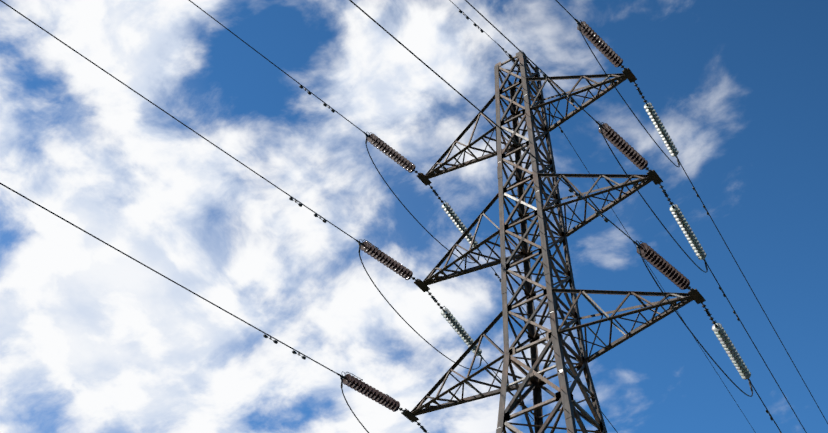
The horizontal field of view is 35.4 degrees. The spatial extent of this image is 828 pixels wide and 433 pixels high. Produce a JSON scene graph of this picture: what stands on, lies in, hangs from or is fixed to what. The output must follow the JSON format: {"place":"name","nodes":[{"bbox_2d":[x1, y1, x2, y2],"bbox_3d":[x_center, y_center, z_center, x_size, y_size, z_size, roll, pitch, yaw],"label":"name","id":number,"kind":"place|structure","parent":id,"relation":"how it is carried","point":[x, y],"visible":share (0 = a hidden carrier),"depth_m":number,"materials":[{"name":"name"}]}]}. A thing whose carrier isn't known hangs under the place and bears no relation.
{"place":"outdoors","nodes":[
{"label":"outdoors","id":0,"kind":"place"},
{"bbox_2d":[0,0,827,432],"label":"sky","id":1,"kind":"structure","parent":0,"point":[93,339],"materials":[{"name":"blue"}]},
{"bbox_3d":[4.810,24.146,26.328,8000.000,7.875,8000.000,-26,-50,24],"label":"ground","id":2,"kind":"structure","parent":0,"visible":0},
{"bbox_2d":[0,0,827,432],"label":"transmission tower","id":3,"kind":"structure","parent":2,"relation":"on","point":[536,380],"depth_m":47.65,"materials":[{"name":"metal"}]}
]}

